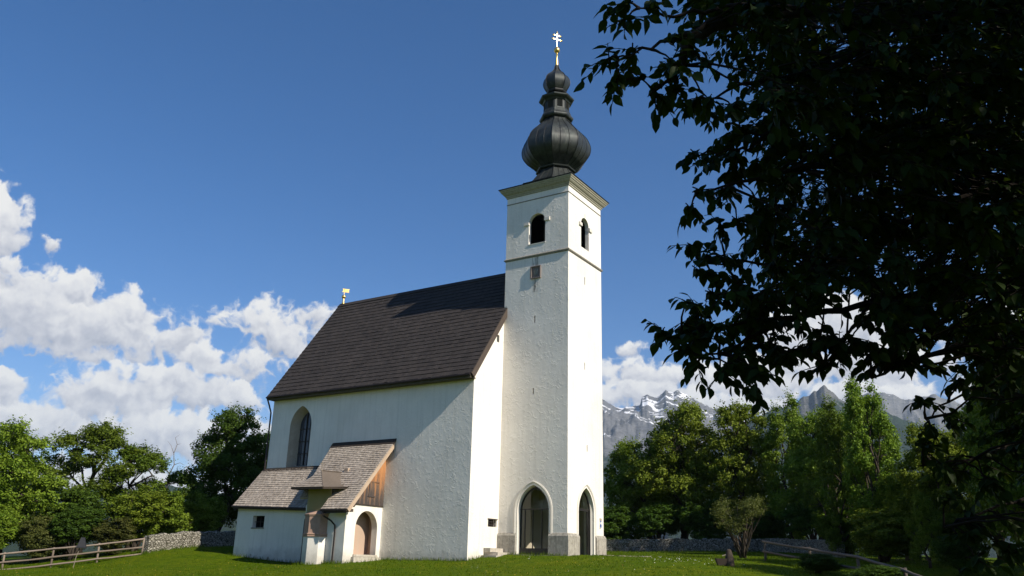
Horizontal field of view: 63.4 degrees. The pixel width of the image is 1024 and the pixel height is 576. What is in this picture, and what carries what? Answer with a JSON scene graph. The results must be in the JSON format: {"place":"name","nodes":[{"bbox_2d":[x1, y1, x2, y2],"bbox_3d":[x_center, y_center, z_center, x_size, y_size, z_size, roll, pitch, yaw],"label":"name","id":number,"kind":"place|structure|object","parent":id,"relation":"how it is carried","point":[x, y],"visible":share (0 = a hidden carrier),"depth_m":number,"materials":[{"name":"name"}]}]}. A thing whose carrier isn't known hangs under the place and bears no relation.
{"place":"outdoors","nodes":[
{"label":"outdoors","id":0,"kind":"place"},
{"bbox_2d":[2,483,236,556],"bbox_3d":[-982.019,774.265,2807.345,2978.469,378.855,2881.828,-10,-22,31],"label":"hills","id":1,"kind":"structure","parent":0,"point":[12,547],"depth_m":1824.11,"materials":[{"name":"green plant"}]},
{"bbox_2d":[0,0,1021,493],"label":"sky","id":2,"kind":"structure","parent":0,"point":[191,190],"materials":[{"name":"blue"}]},
{"bbox_2d":[0,544,1023,575],"bbox_3d":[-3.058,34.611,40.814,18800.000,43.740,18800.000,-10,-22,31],"label":"ground","id":3,"kind":"structure","parent":0,"point":[521,563],"depth_m":44.81,"materials":[{"name":"green plant"}]},
{"bbox_2d":[0,503,19,547],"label":"bush","id":4,"kind":"object","parent":3,"relation":"on","point":[8,522],"visible":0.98,"depth_m":55.31,"materials":[{"name":"green plant"}]},
{"bbox_2d":[0,414,79,561],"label":"leafy tree","id":5,"kind":"object","parent":3,"relation":"on","point":[17,477],"visible":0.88,"depth_m":58.94,"materials":[{"name":"green plant"}]},
{"bbox_2d":[16,512,67,562],"bbox_3d":[-32.233,17.197,56.958,3.616,3.451,3.754,17,-24,-39],"label":"bush","id":6,"kind":"object","parent":3,"relation":"on","point":[38,535],"visible":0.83,"depth_m":56.32,"materials":[{"name":"green plant"}]},
{"bbox_2d":[31,484,109,554],"bbox_3d":[-32.889,17.246,61.366,5.632,5.420,5.424,0,-18,4],"label":"bush","id":7,"kind":"object","parent":3,"relation":"on","point":[89,499],"visible":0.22,"depth_m":61.01,"materials":[{"name":"green plant"}]},
{"bbox_2d":[0,538,144,569],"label":"rail fence","id":8,"kind":"object","parent":3,"relation":"on","point":[52,556],"visible":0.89,"depth_m":53.46,"materials":[{"name":"brown wood"}]},
{"bbox_2d":[46,506,107,560],"bbox_3d":[-30.221,16.979,57.392,3.837,3.785,3.600,10,-20,-25],"label":"bush","id":9,"kind":"object","parent":3,"relation":"on","point":[78,523],"visible":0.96,"depth_m":56.85,"materials":[{"name":"green plant"}]},
{"bbox_2d":[73,537,86,567],"bbox_3d":[-26.997,16.672,51.873,0.664,2.042,0.369,6,-19,-14],"label":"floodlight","id":10,"kind":"object","parent":3,"relation":"on","point":[82,543],"visible":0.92,"depth_m":51.98,"materials":[{"name":"metal"}]},
{"bbox_2d":[26,419,166,553],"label":"leafy tree","id":11,"kind":"object","parent":3,"relation":"on","point":[106,432],"visible":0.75,"depth_m":67.42,"materials":[{"name":"green plant"}]},
{"bbox_2d":[87,515,137,555],"bbox_3d":[-28.009,17.319,57.944,3.524,2.788,3.307,5,-19,-10],"label":"bush","id":12,"kind":"object","parent":3,"relation":"on","point":[108,532],"visible":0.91,"depth_m":57.28,"materials":[{"name":"green plant"}]},
{"bbox_2d":[107,484,172,551],"bbox_3d":[-27.160,16.829,60.489,5.041,4.913,4.415,-6,-20,20],"label":"hazel tree","id":13,"kind":"object","parent":3,"relation":"on","point":[138,507],"visible":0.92,"depth_m":59.65,"materials":[{"name":"green plant"}]},
{"bbox_2d":[94,443,186,550],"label":"leafy tree","id":14,"kind":"object","parent":3,"relation":"on","point":[147,462],"visible":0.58,"depth_m":68.42,"materials":[{"name":"green plant"}]},
{"bbox_2d":[160,434,181,488],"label":"dead tree","id":15,"kind":"object","parent":3,"relation":"on","point":[174,461],"visible":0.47,"depth_m":74.23,"materials":[{"name":"grey plant"}]},
{"bbox_2d":[143,488,200,535],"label":"leafy tree","id":16,"kind":"object","parent":3,"relation":"on","point":[178,519],"visible":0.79,"depth_m":60.94,"materials":[{"name":"green plant"}]},
{"bbox_2d":[143,531,235,552],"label":"dry stone wall","id":17,"kind":"structure","parent":3,"relation":"on","point":[163,541],"depth_m":59.28,"materials":[{"name":"grey stone"}]},
{"bbox_2d":[186,490,228,531],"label":"bush","id":18,"kind":"object","parent":3,"relation":"on","point":[209,513],"visible":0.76,"depth_m":62.82,"materials":[{"name":"green plant"}]},
{"bbox_2d":[173,401,266,531],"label":"maple tree","id":19,"kind":"object","parent":3,"relation":"on","point":[228,461],"visible":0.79,"depth_m":67.49,"materials":[{"name":"green plant"}]},
{"bbox_2d":[231,428,270,501],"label":"maple tree","id":20,"kind":"object","parent":3,"relation":"on","point":[263,452],"visible":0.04,"depth_m":72.88,"materials":[{"name":"green plant"}]},
{"bbox_2d":[1,556,705,575],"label":"dandelions","id":21,"kind":"object","parent":3,"relation":"on","point":[396,572],"visible":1,"depth_m":42.08,"materials":[{"name":"yellow plant"}]},
{"bbox_2d":[231,32,608,564],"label":"church","id":22,"kind":"structure","parent":3,"relation":"on","point":[458,420],"depth_m":52.74,"materials":[{"name":"white paint"}]},
{"bbox_2d":[599,518,601,528],"bbox_3d":[5.495,14.590,51.392,0.033,0.620,0.260,-10,-22,31],"label":"emblem sign","id":23,"kind":"object","parent":22,"relation":"attached to","point":[600,522],"visible":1,"depth_m":51.38,"materials":[{"name":"white metal"}]},
{"bbox_2d":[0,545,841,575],"bbox_3d":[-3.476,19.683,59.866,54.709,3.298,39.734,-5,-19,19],"label":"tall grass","id":24,"kind":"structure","parent":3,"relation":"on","point":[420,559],"depth_m":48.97,"materials":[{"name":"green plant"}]},
{"bbox_2d":[481,548,506,556],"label":"stone steps","id":25,"kind":"structure","parent":3,"relation":"on","point":[493,552],"depth_m":48.50,"materials":[{"name":"beige stone"}]},
{"bbox_2d":[603,503,638,538],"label":"bush","id":26,"kind":"object","parent":3,"relation":"on","point":[616,522],"visible":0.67,"depth_m":79.35,"materials":[{"name":"green plant"}]},
{"bbox_2d":[603,437,646,538],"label":"leafy tree","id":27,"kind":"object","parent":3,"relation":"on","point":[616,455],"visible":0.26,"depth_m":87.65,"materials":[{"name":"green plant"}]},
{"bbox_2d":[606,423,685,539],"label":"leafy tree","id":28,"kind":"object","parent":3,"relation":"on","point":[621,486],"visible":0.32,"depth_m":84.68,"materials":[{"name":"green plant"}]},
{"bbox_2d":[629,502,683,538],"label":"bush","id":29,"kind":"object","parent":3,"relation":"on","point":[656,518],"visible":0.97,"depth_m":78.44,"materials":[{"name":"green plant"}]},
{"bbox_2d":[621,396,724,538],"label":"leafy tree","id":30,"kind":"object","parent":3,"relation":"on","point":[693,477],"visible":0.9,"depth_m":81.56,"materials":[{"name":"green plant"}]},
{"bbox_2d":[678,494,734,538],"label":"bush","id":31,"kind":"object","parent":3,"relation":"on","point":[697,520],"visible":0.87,"depth_m":76.40,"materials":[{"name":"green plant"}]},
{"bbox_2d":[714,549,734,566],"bbox_3d":[10.694,13.575,41.654,0.962,0.894,0.515,1,-18,0],"label":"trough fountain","id":32,"kind":"object","parent":3,"relation":"on","point":[728,560],"visible":0.95,"depth_m":41.46,"materials":[{"name":"grey stone"}]},
{"bbox_2d":[606,538,845,557],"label":"dry stone wall","id":33,"kind":"structure","parent":3,"relation":"on","point":[677,544],"depth_m":73.28,"materials":[{"name":"grey stone"}]},
{"bbox_2d":[695,398,783,534],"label":"leafy tree","id":34,"kind":"object","parent":3,"relation":"on","point":[740,453],"visible":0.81,"depth_m":78.93,"materials":[{"name":"green plant"}]},
{"bbox_2d":[709,493,769,557],"bbox_3d":[15.295,15.961,55.520,4.021,4.375,3.923,-2,-19,9],"label":"twiggy shrub","id":35,"kind":"object","parent":3,"relation":"on","point":[742,548],"visible":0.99,"depth_m":55.38,"materials":[{"name":"green plant"}]},
{"bbox_2d":[731,500,793,538],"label":"bush","id":36,"kind":"object","parent":3,"relation":"on","point":[765,528],"visible":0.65,"depth_m":73.34,"materials":[{"name":"green plant"}]},
{"bbox_2d":[758,386,807,539],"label":"leafy tree","id":37,"kind":"object","parent":3,"relation":"on","point":[774,438],"visible":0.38,"depth_m":76.30,"materials":[{"name":"green plant"}]},
{"bbox_2d":[574,0,1023,575],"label":"overhanging tree","id":38,"kind":"object","parent":3,"relation":"on","point":[968,152],"visible":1,"depth_m":4.97,"materials":[{"name":"green plant"}]},
{"bbox_2d":[767,404,843,539],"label":"leafy tree","id":39,"kind":"object","parent":3,"relation":"on","point":[803,456],"visible":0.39,"depth_m":71.00,"materials":[{"name":"green plant"}]},
{"bbox_2d":[778,495,839,539],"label":"bush","id":40,"kind":"object","parent":3,"relation":"on","point":[798,515],"visible":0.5,"depth_m":68.23,"materials":[{"name":"green plant"}]},
{"bbox_2d":[796,552,842,573],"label":"bush","id":41,"kind":"object","parent":3,"relation":"on","point":[818,563],"visible":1,"depth_m":39.62,"materials":[{"name":"green plant"}]},
{"bbox_2d":[801,392,857,554],"bbox_3d":[23.747,13.961,61.390,4.028,12.294,4.887,7,-19,-16],"label":"ash tree","id":42,"kind":"object","parent":3,"relation":"on","point":[830,466],"visible":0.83,"depth_m":60.93,"materials":[{"name":"green plant"}]},
{"bbox_2d":[762,540,920,575],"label":"pole fence","id":43,"kind":"object","parent":3,"relation":"on","point":[857,557],"visible":0.74,"depth_m":40.50,"materials":[{"name":"brown wood"}]},
{"bbox_2d":[813,502,879,554],"bbox_3d":[24.131,17.605,60.936,4.822,4.415,4.525,11,-21,-27],"label":"bush","id":44,"kind":"object","parent":3,"relation":"on","point":[850,547],"visible":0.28,"depth_m":60.00,"materials":[{"name":"green plant"}]},
{"bbox_2d":[809,402,902,554],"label":"leafy tree","id":45,"kind":"object","parent":3,"relation":"on","point":[896,440],"visible":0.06,"depth_m":69.56,"materials":[{"name":"green plant"}]},
{"bbox_2d":[840,371,902,558],"bbox_3d":[25.064,12.347,58.423,4.051,13.920,5.254,-1,-19,8],"label":"ash tree","id":46,"kind":"object","parent":3,"relation":"on","point":[861,453],"visible":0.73,"depth_m":57.98,"materials":[{"name":"green plant"}]},
{"bbox_2d":[845,564,902,575],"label":"bush","id":47,"kind":"object","parent":3,"relation":"on","point":[874,570],"visible":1,"depth_m":33.12,"materials":[{"name":"green plant"}]},
{"bbox_2d":[842,506,927,562],"bbox_3d":[22.612,14.937,50.271,4.700,3.491,4.881,-9,-21,29],"label":"bush","id":48,"kind":"object","parent":3,"relation":"on","point":[885,538],"visible":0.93,"depth_m":49.44,"materials":[{"name":"green plant"}]},
{"bbox_2d":[869,469,934,560],"bbox_3d":[26.292,15.085,55.132,4.865,6.260,5.106,10,-20,-23],"label":"leafy tree","id":49,"kind":"object","parent":3,"relation":"on","point":[886,502],"visible":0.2,"depth_m":55.13,"materials":[{"name":"green plant"}]},
{"bbox_2d":[903,490,942,567],"bbox_3d":[22.512,13.186,45.308,2.019,4.327,2.563,-11,-22,33],"label":"young tree","id":50,"kind":"object","parent":3,"relation":"on","point":[920,501],"visible":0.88,"depth_m":45.12,"materials":[{"name":"green plant"}]},
{"bbox_2d":[887,417,991,527],"bbox_3d":[27.065,12.733,52.090,4.830,9.406,6.270,16,-23,-37],"label":"leafy tree","id":51,"kind":"object","parent":3,"relation":"on","point":[932,488],"visible":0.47,"depth_m":52.34,"materials":[{"name":"green plant"}]},
{"bbox_2d":[913,513,994,565],"bbox_3d":[25.176,14.370,47.294,4.385,3.035,4.114,1,-18,0],"label":"bush","id":52,"kind":"object","parent":3,"relation":"on","point":[950,519],"visible":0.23,"depth_m":46.91,"materials":[{"name":"green plant"}]},
{"bbox_2d":[928,536,991,574],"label":"bush","id":53,"kind":"object","parent":3,"relation":"on","point":[955,552],"visible":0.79,"depth_m":40.88,"materials":[{"name":"green plant"}]},
{"bbox_2d":[959,402,988,495],"bbox_3d":[28.435,8.768,44.803,6.844,13.317,7.266,0,-18,4],"label":"leafy tree","id":54,"kind":"object","parent":3,"relation":"on","point":[971,472],"depth_m":46.52,"materials":[{"name":"green plant"}]},
{"bbox_2d":[947,404,1007,563],"bbox_3d":[31.225,12.286,53.572,6.157,11.496,6.374,15,-23,-36],"label":"leafy tree","id":55,"kind":"object","parent":3,"relation":"on","point":[998,536],"visible":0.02,"depth_m":54.29,"materials":[{"name":"green plant"}]},
{"bbox_2d":[946,311,1023,539],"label":"leafy tree","id":56,"kind":"object","parent":3,"relation":"on","point":[969,437],"visible":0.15,"depth_m":35.30,"materials":[{"name":"green plant"}]},
{"bbox_2d":[957,361,1023,542],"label":"leafy tree","id":57,"kind":"object","parent":3,"relation":"on","point":[974,452],"visible":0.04,"depth_m":40.98,"materials":[{"name":"green plant"}]},
{"bbox_2d":[602,390,749,538],"bbox_3d":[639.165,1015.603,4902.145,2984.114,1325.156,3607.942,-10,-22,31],"label":"mountain","id":58,"kind":"structure","parent":0,"point":[619,424],"depth_m":5644.35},
{"bbox_2d":[668,385,1023,557],"bbox_3d":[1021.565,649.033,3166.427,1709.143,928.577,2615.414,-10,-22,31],"label":"mountain","id":59,"kind":"structure","parent":0,"point":[807,403],"depth_m":3865.52,"materials":[{"name":"grey stone"}]},
{"bbox_2d":[859,392,966,431],"bbox_3d":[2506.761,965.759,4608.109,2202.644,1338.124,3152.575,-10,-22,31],"label":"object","id":60,"kind":"structure","parent":0,"point":[896,405],"depth_m":5774.84,"materials":[{"name":"grey stone"}]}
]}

